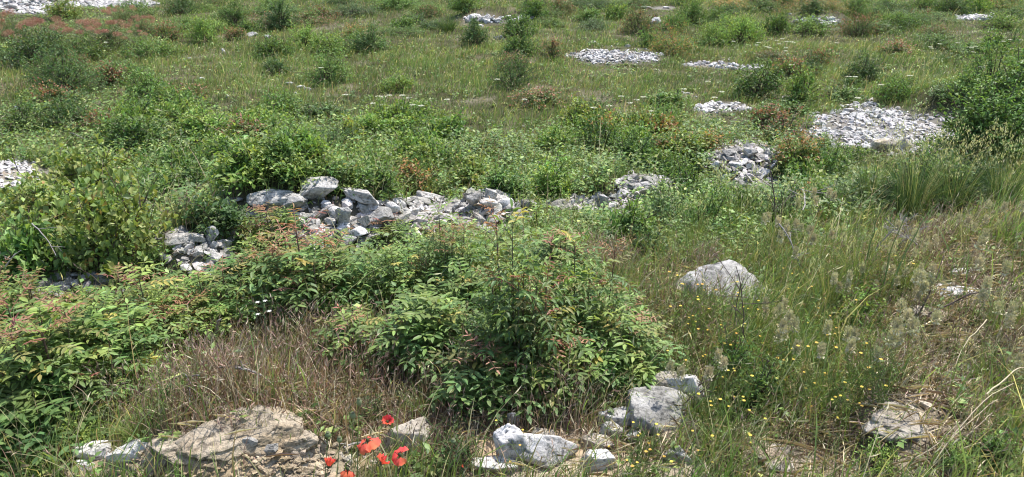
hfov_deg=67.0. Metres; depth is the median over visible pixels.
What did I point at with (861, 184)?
bush
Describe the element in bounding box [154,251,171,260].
rock
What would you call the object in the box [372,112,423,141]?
bush
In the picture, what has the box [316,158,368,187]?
bush
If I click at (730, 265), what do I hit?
rock
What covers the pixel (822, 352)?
seed head plant
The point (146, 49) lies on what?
bush
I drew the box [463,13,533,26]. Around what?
gravel
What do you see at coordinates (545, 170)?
bush
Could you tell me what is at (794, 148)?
bush
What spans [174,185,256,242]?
bush
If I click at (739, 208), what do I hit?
grass clump
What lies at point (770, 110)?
bush
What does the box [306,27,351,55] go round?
bush
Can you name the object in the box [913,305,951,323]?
rock
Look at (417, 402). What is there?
grass clump
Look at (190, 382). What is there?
dead branch
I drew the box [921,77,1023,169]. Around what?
bush
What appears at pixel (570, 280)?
bush
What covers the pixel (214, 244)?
rock
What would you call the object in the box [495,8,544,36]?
bush
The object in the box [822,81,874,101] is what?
bush
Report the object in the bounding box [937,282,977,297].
rock
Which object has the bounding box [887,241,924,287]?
seed head plant
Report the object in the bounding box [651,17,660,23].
rock
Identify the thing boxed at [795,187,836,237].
seed head plant
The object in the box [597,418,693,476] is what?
yellow wildflower
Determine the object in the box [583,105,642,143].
bush
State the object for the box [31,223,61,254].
dead branch
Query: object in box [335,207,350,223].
rock
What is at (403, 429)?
rock
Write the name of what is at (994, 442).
bush
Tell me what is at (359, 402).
poppy pod
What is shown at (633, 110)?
bush
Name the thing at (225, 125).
bush
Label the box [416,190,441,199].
rock
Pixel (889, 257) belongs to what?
grass stalk
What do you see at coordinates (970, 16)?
gravel
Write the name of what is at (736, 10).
bush
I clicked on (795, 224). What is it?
seed head plant
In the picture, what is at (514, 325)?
terebinth shrub
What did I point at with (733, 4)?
bush
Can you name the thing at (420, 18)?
bush
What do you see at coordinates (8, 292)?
terebinth shrub
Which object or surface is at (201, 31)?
bush
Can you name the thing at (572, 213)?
grass clump
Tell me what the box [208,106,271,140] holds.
bush
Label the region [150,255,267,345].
terebinth shrub
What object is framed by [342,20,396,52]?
bush
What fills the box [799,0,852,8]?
bush
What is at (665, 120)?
bush
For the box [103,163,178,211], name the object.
bush
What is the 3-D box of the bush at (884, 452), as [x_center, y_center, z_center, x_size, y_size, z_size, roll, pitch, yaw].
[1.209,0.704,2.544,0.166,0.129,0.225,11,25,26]
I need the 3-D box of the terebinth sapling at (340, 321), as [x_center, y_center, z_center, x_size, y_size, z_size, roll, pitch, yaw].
[-0.647,0.403,3.230,0.491,0.241,0.457,14,26,31]
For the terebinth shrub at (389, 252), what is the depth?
3.58 m
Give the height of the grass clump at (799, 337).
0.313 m
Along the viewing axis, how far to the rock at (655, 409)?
2.80 m
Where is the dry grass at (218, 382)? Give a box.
[0,30,1023,476]
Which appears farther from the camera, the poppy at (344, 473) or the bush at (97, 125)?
the bush at (97, 125)
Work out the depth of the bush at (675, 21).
15.11 m
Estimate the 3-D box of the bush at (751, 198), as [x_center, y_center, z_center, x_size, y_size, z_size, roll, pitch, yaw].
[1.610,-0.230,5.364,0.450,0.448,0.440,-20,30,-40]
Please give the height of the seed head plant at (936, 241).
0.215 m
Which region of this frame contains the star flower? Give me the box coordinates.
[256,291,270,354]
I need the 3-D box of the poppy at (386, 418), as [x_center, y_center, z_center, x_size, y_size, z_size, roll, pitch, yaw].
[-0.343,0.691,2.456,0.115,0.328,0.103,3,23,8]
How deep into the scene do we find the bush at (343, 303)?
3.43 m
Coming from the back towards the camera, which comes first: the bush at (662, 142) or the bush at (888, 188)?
the bush at (662, 142)
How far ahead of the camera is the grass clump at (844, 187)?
5.31 m
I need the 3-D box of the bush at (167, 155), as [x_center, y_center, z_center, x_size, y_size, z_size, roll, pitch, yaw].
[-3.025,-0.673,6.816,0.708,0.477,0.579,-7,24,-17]
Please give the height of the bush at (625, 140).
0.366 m
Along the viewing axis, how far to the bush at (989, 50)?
8.39 m
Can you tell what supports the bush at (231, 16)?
on the ground at (604, 192)
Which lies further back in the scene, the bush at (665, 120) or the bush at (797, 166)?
the bush at (665, 120)
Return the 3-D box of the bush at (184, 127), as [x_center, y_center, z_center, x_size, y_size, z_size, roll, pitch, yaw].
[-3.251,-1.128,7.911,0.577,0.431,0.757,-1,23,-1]
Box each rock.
[6,3,17,8]
[50,290,64,297]
[71,277,94,286]
[73,440,112,460]
[76,460,94,470]
[103,439,147,462]
[146,431,192,464]
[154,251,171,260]
[158,232,203,246]
[175,409,258,461]
[180,263,192,271]
[184,243,194,248]
[187,246,204,256]
[189,233,204,241]
[206,225,218,240]
[209,248,220,261]
[210,241,218,248]
[232,405,303,456]
[242,436,257,446]
[246,189,292,207]
[247,32,257,36]
[264,443,278,453]
[266,195,307,204]
[280,192,306,207]
[280,430,318,452]
[299,176,338,200]
[306,218,315,224]
[321,202,330,207]
[324,206,337,217]
[324,217,335,224]
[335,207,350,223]
[337,224,349,232]
[339,187,378,204]
[341,198,352,207]
[343,190,354,199]
[347,225,370,236]
[357,215,370,226]
[368,200,378,210]
[369,207,394,223]
[382,416,430,453]
[386,201,400,213]
[390,198,404,204]
[398,201,405,208]
[409,208,419,215]
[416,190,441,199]
[417,211,428,216]
[466,193,483,205]
[470,455,516,472]
[474,216,485,224]
[479,198,497,206]
[485,188,496,199]
[492,423,528,462]
[498,198,513,205]
[507,413,519,426]
[514,433,577,467]
[531,427,554,434]
[579,433,614,448]
[581,449,617,471]
[595,194,608,209]
[598,406,630,425]
[599,421,627,438]
[608,201,616,208]
[617,189,628,199]
[624,386,690,434]
[625,430,639,441]
[650,370,676,387]
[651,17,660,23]
[661,445,691,462]
[664,374,705,407]
[674,260,766,308]
[722,148,736,156]
[729,162,741,166]
[743,147,757,157]
[754,442,794,472]
[759,168,771,176]
[765,148,775,154]
[862,401,930,442]
[870,138,897,151]
[897,139,913,149]
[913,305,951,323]
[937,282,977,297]
[952,267,986,279]
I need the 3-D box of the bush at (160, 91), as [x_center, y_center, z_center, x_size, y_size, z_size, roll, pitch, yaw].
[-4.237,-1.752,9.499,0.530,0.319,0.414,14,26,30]
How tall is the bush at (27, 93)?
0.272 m
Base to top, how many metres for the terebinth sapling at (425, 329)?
0.334 m
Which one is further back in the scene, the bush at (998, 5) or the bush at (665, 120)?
the bush at (998, 5)
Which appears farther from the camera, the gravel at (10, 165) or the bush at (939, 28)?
the bush at (939, 28)
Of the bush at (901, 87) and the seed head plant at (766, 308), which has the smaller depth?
the seed head plant at (766, 308)
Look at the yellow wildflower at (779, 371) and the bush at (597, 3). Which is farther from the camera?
the bush at (597, 3)
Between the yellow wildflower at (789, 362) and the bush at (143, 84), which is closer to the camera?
the yellow wildflower at (789, 362)
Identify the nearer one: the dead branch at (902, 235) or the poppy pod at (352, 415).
the poppy pod at (352, 415)
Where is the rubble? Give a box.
[7,137,784,302]
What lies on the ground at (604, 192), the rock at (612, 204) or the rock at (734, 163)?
the rock at (612, 204)
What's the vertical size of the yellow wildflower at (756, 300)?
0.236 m
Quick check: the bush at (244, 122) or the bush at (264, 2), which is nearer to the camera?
the bush at (244, 122)
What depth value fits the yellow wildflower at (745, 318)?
3.19 m
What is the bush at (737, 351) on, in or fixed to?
on the ground at (604, 192)
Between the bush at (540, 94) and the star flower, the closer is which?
the star flower
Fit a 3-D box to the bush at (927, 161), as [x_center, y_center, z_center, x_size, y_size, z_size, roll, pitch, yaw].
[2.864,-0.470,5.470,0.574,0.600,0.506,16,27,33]
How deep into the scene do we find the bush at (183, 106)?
8.38 m
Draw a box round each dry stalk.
[688,405,698,447]
[895,421,959,473]
[917,442,981,476]
[929,399,997,466]
[933,383,1013,463]
[950,413,991,456]
[956,319,986,363]
[986,367,1023,394]
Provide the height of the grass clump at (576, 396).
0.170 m
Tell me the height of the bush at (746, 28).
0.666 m
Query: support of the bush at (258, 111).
on the ground at (604, 192)
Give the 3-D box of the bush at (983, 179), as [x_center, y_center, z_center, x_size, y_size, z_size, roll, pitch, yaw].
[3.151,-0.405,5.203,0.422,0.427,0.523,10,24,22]
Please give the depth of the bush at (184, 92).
9.29 m
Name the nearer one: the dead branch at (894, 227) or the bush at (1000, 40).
the dead branch at (894, 227)
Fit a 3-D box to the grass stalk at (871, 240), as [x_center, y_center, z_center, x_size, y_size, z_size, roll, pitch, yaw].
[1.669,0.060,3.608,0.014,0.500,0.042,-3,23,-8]
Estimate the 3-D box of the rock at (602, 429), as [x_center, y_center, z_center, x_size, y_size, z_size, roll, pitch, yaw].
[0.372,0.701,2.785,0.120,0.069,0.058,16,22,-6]
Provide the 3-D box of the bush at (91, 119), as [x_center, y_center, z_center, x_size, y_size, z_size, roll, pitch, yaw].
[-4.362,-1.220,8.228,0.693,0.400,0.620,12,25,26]
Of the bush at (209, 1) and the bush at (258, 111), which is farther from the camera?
the bush at (209, 1)
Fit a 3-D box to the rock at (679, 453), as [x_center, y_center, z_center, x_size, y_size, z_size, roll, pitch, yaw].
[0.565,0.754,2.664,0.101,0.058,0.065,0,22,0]
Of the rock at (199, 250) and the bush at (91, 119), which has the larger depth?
the bush at (91, 119)
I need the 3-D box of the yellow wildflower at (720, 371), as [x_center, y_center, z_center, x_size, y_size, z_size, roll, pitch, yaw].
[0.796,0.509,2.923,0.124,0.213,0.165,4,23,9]
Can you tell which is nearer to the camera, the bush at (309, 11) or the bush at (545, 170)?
the bush at (545, 170)
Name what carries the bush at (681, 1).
on the ground at (604, 192)
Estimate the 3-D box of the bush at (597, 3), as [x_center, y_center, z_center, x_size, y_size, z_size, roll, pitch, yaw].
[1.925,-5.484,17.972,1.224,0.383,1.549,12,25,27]
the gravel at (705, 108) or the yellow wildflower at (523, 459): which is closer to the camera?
the yellow wildflower at (523, 459)
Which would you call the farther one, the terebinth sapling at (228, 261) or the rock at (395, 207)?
the rock at (395, 207)
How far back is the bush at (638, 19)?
14.65 m
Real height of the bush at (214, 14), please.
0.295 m
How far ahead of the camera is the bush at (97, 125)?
7.73 m
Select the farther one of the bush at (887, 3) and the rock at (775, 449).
the bush at (887, 3)
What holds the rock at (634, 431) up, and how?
on the ground at (604, 192)
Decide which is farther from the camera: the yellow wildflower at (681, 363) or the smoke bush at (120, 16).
the smoke bush at (120, 16)
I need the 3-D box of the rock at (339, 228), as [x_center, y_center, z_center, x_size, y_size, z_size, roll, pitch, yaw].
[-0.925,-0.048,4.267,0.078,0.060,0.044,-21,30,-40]
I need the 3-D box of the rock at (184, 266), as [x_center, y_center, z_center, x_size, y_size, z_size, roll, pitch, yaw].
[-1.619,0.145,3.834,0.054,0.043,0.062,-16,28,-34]
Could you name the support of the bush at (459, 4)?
on the ground at (604, 192)
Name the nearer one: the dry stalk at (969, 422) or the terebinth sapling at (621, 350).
the dry stalk at (969, 422)
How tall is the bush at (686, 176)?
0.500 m
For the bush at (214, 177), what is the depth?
4.37 m
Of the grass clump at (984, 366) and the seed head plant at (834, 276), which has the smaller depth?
the grass clump at (984, 366)
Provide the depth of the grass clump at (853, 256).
3.70 m
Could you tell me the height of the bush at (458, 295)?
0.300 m
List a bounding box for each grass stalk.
[341,266,383,297]
[680,187,687,247]
[860,202,882,288]
[875,213,906,304]
[881,202,938,313]
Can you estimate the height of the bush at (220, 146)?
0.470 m
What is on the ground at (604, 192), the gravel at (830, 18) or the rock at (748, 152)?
the gravel at (830, 18)
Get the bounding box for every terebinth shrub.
[0,256,63,340]
[0,284,138,421]
[22,285,120,328]
[32,290,187,416]
[86,256,208,350]
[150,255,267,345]
[222,231,297,313]
[225,223,381,326]
[350,240,441,312]
[394,200,491,295]
[448,195,588,390]
[520,227,646,363]
[577,280,667,360]
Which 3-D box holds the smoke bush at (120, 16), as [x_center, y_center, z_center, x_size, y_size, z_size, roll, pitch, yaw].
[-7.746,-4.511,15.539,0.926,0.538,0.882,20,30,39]
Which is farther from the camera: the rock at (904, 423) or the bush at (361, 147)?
the bush at (361, 147)
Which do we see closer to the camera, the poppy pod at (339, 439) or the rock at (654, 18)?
the poppy pod at (339, 439)
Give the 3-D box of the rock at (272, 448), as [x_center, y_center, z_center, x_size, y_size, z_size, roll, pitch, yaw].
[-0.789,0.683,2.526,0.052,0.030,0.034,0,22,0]
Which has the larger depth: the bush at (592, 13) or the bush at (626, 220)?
the bush at (592, 13)
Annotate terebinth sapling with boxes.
[0,369,118,476]
[188,249,267,302]
[223,222,271,253]
[235,200,294,245]
[237,202,384,316]
[268,205,309,233]
[292,304,400,379]
[362,277,487,393]
[366,213,417,246]
[419,254,522,330]
[419,328,553,428]
[502,318,637,417]
[515,225,619,289]
[571,304,687,396]
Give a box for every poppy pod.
[325,431,330,476]
[337,436,341,474]
[350,411,355,471]
[356,397,361,476]
[447,438,455,476]
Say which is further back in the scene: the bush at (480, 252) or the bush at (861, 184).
the bush at (861, 184)
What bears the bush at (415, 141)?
on the ground at (604, 192)
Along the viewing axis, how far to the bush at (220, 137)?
7.34 m
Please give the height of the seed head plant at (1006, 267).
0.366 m
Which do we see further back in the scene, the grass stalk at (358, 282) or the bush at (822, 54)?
the bush at (822, 54)
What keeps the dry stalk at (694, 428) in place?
on the ground at (604, 192)
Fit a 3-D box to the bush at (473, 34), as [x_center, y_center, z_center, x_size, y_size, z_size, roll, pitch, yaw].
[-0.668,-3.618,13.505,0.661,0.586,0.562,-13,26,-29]
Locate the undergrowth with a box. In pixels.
[0,0,1023,476]
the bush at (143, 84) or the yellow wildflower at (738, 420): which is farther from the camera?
the bush at (143, 84)
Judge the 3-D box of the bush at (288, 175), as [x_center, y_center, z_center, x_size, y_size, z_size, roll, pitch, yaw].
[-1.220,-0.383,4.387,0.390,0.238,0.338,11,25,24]
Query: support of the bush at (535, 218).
on the ground at (604, 192)
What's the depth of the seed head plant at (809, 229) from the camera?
4.05 m
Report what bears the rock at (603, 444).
on the ground at (604, 192)
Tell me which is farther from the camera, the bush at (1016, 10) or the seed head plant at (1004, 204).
the bush at (1016, 10)
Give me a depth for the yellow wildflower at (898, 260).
3.68 m
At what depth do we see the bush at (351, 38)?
13.16 m
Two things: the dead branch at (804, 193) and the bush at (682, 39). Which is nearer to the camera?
the dead branch at (804, 193)
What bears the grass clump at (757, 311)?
on the ground at (604, 192)
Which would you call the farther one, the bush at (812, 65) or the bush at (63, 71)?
the bush at (812, 65)
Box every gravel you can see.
[0,0,159,13]
[0,158,54,187]
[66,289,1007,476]
[125,352,396,476]
[235,397,395,476]
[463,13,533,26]
[565,45,663,70]
[681,91,746,112]
[684,58,762,69]
[739,96,954,155]
[788,13,838,24]
[955,12,995,20]
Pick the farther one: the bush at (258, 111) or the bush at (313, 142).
the bush at (258, 111)
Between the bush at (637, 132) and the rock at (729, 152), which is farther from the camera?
the bush at (637, 132)
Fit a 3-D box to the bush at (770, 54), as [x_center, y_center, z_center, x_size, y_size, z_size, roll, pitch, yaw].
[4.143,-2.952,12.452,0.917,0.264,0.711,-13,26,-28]
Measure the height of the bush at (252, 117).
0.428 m
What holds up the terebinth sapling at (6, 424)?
on the ground at (604, 192)
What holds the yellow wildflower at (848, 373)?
on the ground at (604, 192)
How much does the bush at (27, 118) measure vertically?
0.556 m
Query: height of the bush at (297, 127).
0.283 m
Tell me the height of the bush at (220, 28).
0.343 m
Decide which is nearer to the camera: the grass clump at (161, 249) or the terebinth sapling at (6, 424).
the terebinth sapling at (6, 424)
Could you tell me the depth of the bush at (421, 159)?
6.74 m
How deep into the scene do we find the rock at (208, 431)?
2.49 m
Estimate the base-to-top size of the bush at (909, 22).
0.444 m
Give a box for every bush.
[0,8,33,47]
[0,23,86,71]
[0,44,36,63]
[0,88,55,136]
[0,145,95,240]
[0,170,67,226]
[0,200,81,290]
[1,15,86,50]
[7,28,123,94]
[14,83,66,103]
[17,48,90,75]
[20,77,81,109]
[26,133,141,201]
[27,87,97,115]
[29,92,92,132]
[34,148,177,292]
[40,0,83,20]
[41,30,113,59]
[51,46,99,71]
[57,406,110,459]
[58,18,137,51]
[72,104,114,142]
[86,57,142,74]
[87,57,157,81]
[90,110,156,146]
[91,58,129,86]
[92,105,177,155]
[101,1,145,28]
[102,103,145,129]
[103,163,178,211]
[104,97,142,120]
[105,86,162,119]
[107,147,147,170]
[109,0,162,19]
[116,34,189,61]
[117,30,151,48]
[118,62,172,102]
[125,14,155,36]
[125,138,207,176]
[142,18,184,41]
[145,87,220,128]
[148,149,224,206]
[151,84,178,105]
[153,81,217,99]
[156,0,199,15]
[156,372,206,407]
[157,83,212,108]
[158,14,209,30]
[167,0,219,8]
[167,95,235,148]
[168,106,215,148]
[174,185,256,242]
[178,3,226,45]
[180,0,215,8]
[185,0,217,12]
[185,125,255,177]
[187,129,243,154]
[190,0,232,3]
[193,16,231,32]
[203,146,259,185]
[205,0,251,27]
[205,115,259,140]
[206,123,280,198]
[208,5,243,17]
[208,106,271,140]
[217,111,278,135]
[223,26,249,39]
[228,95,297,126]
[229,17,273,32]
[231,109,274,130]
[243,0,268,15]
[243,9,309,27]
[245,137,315,174]
[247,110,293,136]
[250,0,294,8]
[250,30,297,57]
[251,121,311,171]
[253,87,303,117]
[254,3,306,19]
[258,52,295,76]
[265,0,300,29]
[265,119,326,156]
[265,150,325,190]
[282,114,332,165]
[285,19,325,49]
[288,98,350,121]
[289,6,330,22]
[290,9,343,26]
[291,39,367,87]
[302,4,339,20]
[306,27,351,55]
[309,153,365,195]
[313,115,369,151]
[313,289,374,323]
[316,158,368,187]
[319,0,360,4]
[325,25,406,53]
[327,113,373,144]
[328,1,386,16]
[328,154,364,184]
[340,22,367,38]
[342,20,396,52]
[343,140,383,164]
[344,105,387,140]
[349,156,413,201]
[350,142,395,165]
[352,148,392,174]
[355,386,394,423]
[363,95,420,133]
[365,0,416,8]
[366,26,425,36]
[369,68,424,94]
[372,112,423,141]
[373,95,447,122]
[376,0,423,10]
[381,93,430,125]
[385,119,450,165]
[386,10,418,29]
[390,151,440,192]
[394,11,427,24]
[395,114,430,155]
[397,137,435,167]
[397,143,444,183]
[402,0,434,8]
[402,2,443,12]
[411,0,446,13]
[414,19,447,29]
[416,3,444,17]
[421,103,478,144]
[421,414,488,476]
[426,139,478,173]
[440,226,503,273]
[442,280,478,328]
[444,0,484,12]
[444,147,488,190]
[455,15,492,47]
[459,264,532,340]
[476,161,540,198]
[486,47,546,89]
[490,49,532,69]
[492,20,541,55]
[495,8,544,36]
[507,83,571,107]
[513,0,555,17]
[517,205,565,243]
[523,145,575,203]
[524,118,587,158]
[528,16,568,28]
[538,7,567,17]
[539,35,565,59]
[544,0,577,15]
[551,258,604,305]
[554,95,604,129]
[561,107,592,134]
[565,98,628,155]
[570,4,602,22]
[571,14,613,30]
[572,0,618,11]
[576,0,627,8]
[581,90,618,117]
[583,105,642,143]
[595,191,661,249]
[597,109,626,129]
[602,0,630,20]
[606,103,625,128]
[607,120,663,170]
[609,117,662,144]
[612,0,656,9]
[612,132,652,168]
[613,106,650,131]
[616,3,661,35]
[621,0,666,4]
[622,212,676,263]
[623,100,650,123]
[623,112,656,144]
[624,103,669,134]
[631,355,663,386]
[632,138,683,174]
[636,23,662,47]
[639,126,681,155]
[640,84,689,108]
[640,105,683,138]
[640,171,693,232]
[642,97,686,128]
[645,147,685,177]
[646,17,696,55]
[650,133,673,152]
[655,115,720,165]
[656,3,693,31]
[656,138,715,201]
[665,0,703,5]
[665,36,706,50]
[674,0,711,24]
[677,175,756,242]
[679,15,721,27]
[683,127,734,154]
[689,20,739,47]
[701,4,732,23]
[702,0,747,16]
[707,0,757,9]
[707,9,764,33]
[707,319,758,386]
[708,0,747,5]
[711,177,768,220]
[716,348,807,422]
[718,9,770,45]
[727,56,795,97]
[733,0,795,12]
[741,47,795,62]
[747,99,788,129]
[750,174,817,231]
[751,100,818,145]
[753,5,793,34]
[757,94,828,115]
[765,118,824,176]
[768,0,806,15]
[771,51,816,79]
[773,151,832,185]
[775,0,801,11]
[777,54,831,105]
[780,145,822,170]
[782,10,839,36]
[787,166,826,190]
[791,174,834,209]
[793,0,829,13]
[794,172,853,220]
[795,47,831,75]
[797,44,838,66]
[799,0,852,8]
[799,0,853,12]
[807,175,843,187]
[809,279,886,332]
[810,138,875,166]
[813,131,854,182]
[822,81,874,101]
[831,7,883,36]
[832,74,872,86]
[835,48,888,82]
[837,0,872,19]
[838,158,893,208]
[843,0,876,8]
[851,429,906,476]
[854,20,907,34]
[863,1,899,18]
[866,71,914,103]
[867,7,932,31]
[870,0,902,6]
[870,0,917,13]
[871,9,914,25]
[872,10,944,25]
[873,36,921,55]
[875,151,933,213]
[880,135,956,193]
[884,75,929,88]
[885,7,936,15]
[895,8,972,22]
[897,133,971,179]
[899,5,940,18]
[902,0,946,12]
[904,8,943,24]
[905,28,969,48]
[917,21,957,38]
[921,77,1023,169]
[924,160,980,213]
[926,81,973,98]
[929,140,975,184]
[932,0,982,14]
[932,432,976,471]
[940,26,1019,98]
[941,35,1012,57]
[943,52,1023,176]
[959,150,1008,205]
[964,0,996,12]
[964,26,1022,55]
[966,427,1023,473]
[968,54,1002,68]
[969,10,1023,31]
[974,0,1023,9]
[975,32,1023,124]
[978,4,1023,18]
[986,0,1022,10]
[990,0,1023,7]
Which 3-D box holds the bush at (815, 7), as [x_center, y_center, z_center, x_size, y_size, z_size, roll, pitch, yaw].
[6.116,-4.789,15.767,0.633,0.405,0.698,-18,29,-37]
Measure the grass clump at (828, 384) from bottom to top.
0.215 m
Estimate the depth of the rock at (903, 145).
7.53 m
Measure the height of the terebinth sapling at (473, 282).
0.288 m
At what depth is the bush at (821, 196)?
5.27 m
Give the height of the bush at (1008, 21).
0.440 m
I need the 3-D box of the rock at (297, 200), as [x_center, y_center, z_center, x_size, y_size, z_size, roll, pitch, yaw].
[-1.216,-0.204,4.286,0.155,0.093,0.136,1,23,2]
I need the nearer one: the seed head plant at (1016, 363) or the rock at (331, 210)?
the seed head plant at (1016, 363)
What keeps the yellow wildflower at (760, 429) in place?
on the ground at (604, 192)
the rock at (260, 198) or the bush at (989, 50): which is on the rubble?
the rock at (260, 198)
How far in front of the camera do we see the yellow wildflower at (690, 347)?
3.04 m
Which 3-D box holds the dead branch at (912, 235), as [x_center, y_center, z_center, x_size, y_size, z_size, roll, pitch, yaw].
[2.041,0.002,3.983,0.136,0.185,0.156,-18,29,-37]
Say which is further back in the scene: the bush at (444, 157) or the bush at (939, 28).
the bush at (939, 28)
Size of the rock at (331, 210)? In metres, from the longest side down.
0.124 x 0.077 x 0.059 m
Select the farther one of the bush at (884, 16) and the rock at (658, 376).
the bush at (884, 16)
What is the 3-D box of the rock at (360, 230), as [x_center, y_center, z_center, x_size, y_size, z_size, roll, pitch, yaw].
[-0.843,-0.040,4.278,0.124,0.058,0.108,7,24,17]
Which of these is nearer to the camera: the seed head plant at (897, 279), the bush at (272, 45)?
the seed head plant at (897, 279)
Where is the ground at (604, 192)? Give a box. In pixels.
[0,0,1023,476]
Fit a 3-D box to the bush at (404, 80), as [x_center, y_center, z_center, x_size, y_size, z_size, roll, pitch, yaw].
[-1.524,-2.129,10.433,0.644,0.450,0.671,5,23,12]
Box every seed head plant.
[665,348,728,420]
[761,211,812,262]
[762,296,788,342]
[773,309,799,369]
[774,214,816,276]
[792,318,856,395]
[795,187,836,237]
[799,223,846,261]
[829,270,853,315]
[850,298,921,375]
[858,262,909,308]
[880,307,919,380]
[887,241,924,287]
[893,214,989,288]
[905,277,926,308]
[911,262,936,321]
[922,234,939,262]
[929,288,1015,371]
[955,199,1001,247]
[974,253,1023,343]
[1000,200,1023,245]
[1011,352,1023,399]
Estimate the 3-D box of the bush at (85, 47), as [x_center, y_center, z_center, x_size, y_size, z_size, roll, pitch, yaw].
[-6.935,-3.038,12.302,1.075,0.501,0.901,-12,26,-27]
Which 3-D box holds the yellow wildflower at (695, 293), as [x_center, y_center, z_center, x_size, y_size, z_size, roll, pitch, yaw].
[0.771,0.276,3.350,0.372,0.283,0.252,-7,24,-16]
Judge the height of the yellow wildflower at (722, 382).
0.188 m
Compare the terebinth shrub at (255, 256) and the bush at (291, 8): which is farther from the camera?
the bush at (291, 8)
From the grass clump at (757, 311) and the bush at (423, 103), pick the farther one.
the bush at (423, 103)
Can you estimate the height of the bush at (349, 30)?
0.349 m
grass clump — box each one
[56,391,122,439]
[81,386,175,462]
[127,221,186,260]
[187,326,289,363]
[235,307,306,360]
[312,322,363,367]
[380,361,444,419]
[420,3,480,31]
[549,375,594,426]
[550,179,591,228]
[574,378,641,414]
[594,200,627,226]
[663,401,768,470]
[665,361,736,430]
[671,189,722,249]
[697,144,777,229]
[719,272,802,337]
[728,163,823,251]
[749,298,858,380]
[770,222,889,310]
[786,152,876,214]
[788,201,903,297]
[788,341,883,422]
[823,122,934,214]
[843,102,986,219]
[860,227,951,293]
[876,122,1022,219]
[923,49,967,64]
[931,324,1023,402]
[938,118,1023,211]
[957,262,1023,347]
[970,366,1023,446]
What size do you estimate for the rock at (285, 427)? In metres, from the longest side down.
0.270 x 0.196 x 0.087 m
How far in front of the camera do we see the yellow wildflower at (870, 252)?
3.88 m
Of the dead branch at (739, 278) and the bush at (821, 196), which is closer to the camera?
the dead branch at (739, 278)
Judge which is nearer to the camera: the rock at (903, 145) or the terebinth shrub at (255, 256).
the terebinth shrub at (255, 256)
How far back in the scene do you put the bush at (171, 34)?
13.84 m
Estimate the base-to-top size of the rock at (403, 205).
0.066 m
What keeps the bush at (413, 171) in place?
on the ground at (604, 192)
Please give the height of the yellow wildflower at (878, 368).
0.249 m
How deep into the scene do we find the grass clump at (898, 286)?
3.65 m
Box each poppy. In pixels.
[324,456,335,476]
[340,463,355,476]
[357,436,381,476]
[376,453,389,476]
[382,415,422,476]
[391,446,408,476]
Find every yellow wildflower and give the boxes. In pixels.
[495,420,566,476]
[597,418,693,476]
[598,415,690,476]
[607,418,669,476]
[640,268,738,333]
[649,323,722,373]
[654,333,703,389]
[667,273,715,306]
[668,271,743,338]
[676,304,721,340]
[676,440,719,476]
[685,366,744,416]
[687,271,729,331]
[690,388,782,451]
[697,356,794,422]
[698,364,745,404]
[706,341,735,395]
[707,317,752,354]
[710,403,801,461]
[732,298,777,355]
[735,289,772,332]
[761,331,810,383]
[768,264,820,303]
[769,277,856,328]
[776,353,835,411]
[781,357,841,422]
[792,340,884,402]
[808,300,837,344]
[813,314,867,358]
[815,342,924,408]
[819,264,846,286]
[827,373,868,433]
[852,336,921,409]
[859,240,881,265]
[884,239,914,285]
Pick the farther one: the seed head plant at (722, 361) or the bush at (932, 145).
the bush at (932, 145)
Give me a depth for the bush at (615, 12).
16.61 m
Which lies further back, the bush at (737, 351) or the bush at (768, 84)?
the bush at (768, 84)
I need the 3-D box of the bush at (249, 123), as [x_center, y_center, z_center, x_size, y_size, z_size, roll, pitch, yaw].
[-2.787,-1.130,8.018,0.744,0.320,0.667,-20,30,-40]
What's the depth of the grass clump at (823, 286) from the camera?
3.54 m
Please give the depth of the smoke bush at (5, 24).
13.37 m
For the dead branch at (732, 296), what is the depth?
3.11 m
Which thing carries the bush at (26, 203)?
on the ground at (604, 192)
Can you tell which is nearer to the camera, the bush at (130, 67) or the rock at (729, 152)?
the rock at (729, 152)
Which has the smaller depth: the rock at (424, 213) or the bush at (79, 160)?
the rock at (424, 213)
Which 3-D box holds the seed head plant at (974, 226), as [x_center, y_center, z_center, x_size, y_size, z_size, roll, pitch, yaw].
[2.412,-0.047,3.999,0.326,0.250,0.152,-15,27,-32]
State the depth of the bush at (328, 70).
10.67 m
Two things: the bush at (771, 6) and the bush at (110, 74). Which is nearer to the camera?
the bush at (110, 74)
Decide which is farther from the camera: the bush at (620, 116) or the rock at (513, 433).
the bush at (620, 116)
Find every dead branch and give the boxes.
[3,250,20,266]
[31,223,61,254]
[175,373,200,402]
[214,319,221,333]
[235,360,261,375]
[340,441,367,447]
[683,379,713,403]
[694,370,721,390]
[702,269,755,332]
[706,245,787,353]
[748,160,805,238]
[772,189,798,246]
[778,223,809,263]
[788,179,832,210]
[875,211,916,248]
[884,218,917,244]
[898,226,929,245]
[911,256,943,318]
[927,287,998,314]
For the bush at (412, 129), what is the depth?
7.14 m
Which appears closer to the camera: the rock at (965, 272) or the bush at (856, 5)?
the rock at (965, 272)
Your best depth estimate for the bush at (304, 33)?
13.33 m
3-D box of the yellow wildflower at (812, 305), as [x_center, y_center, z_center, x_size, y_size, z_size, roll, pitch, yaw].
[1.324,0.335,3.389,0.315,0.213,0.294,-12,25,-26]
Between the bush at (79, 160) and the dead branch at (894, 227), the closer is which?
the dead branch at (894, 227)
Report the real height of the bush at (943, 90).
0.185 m
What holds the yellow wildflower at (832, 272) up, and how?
on the ground at (604, 192)
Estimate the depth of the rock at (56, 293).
3.56 m

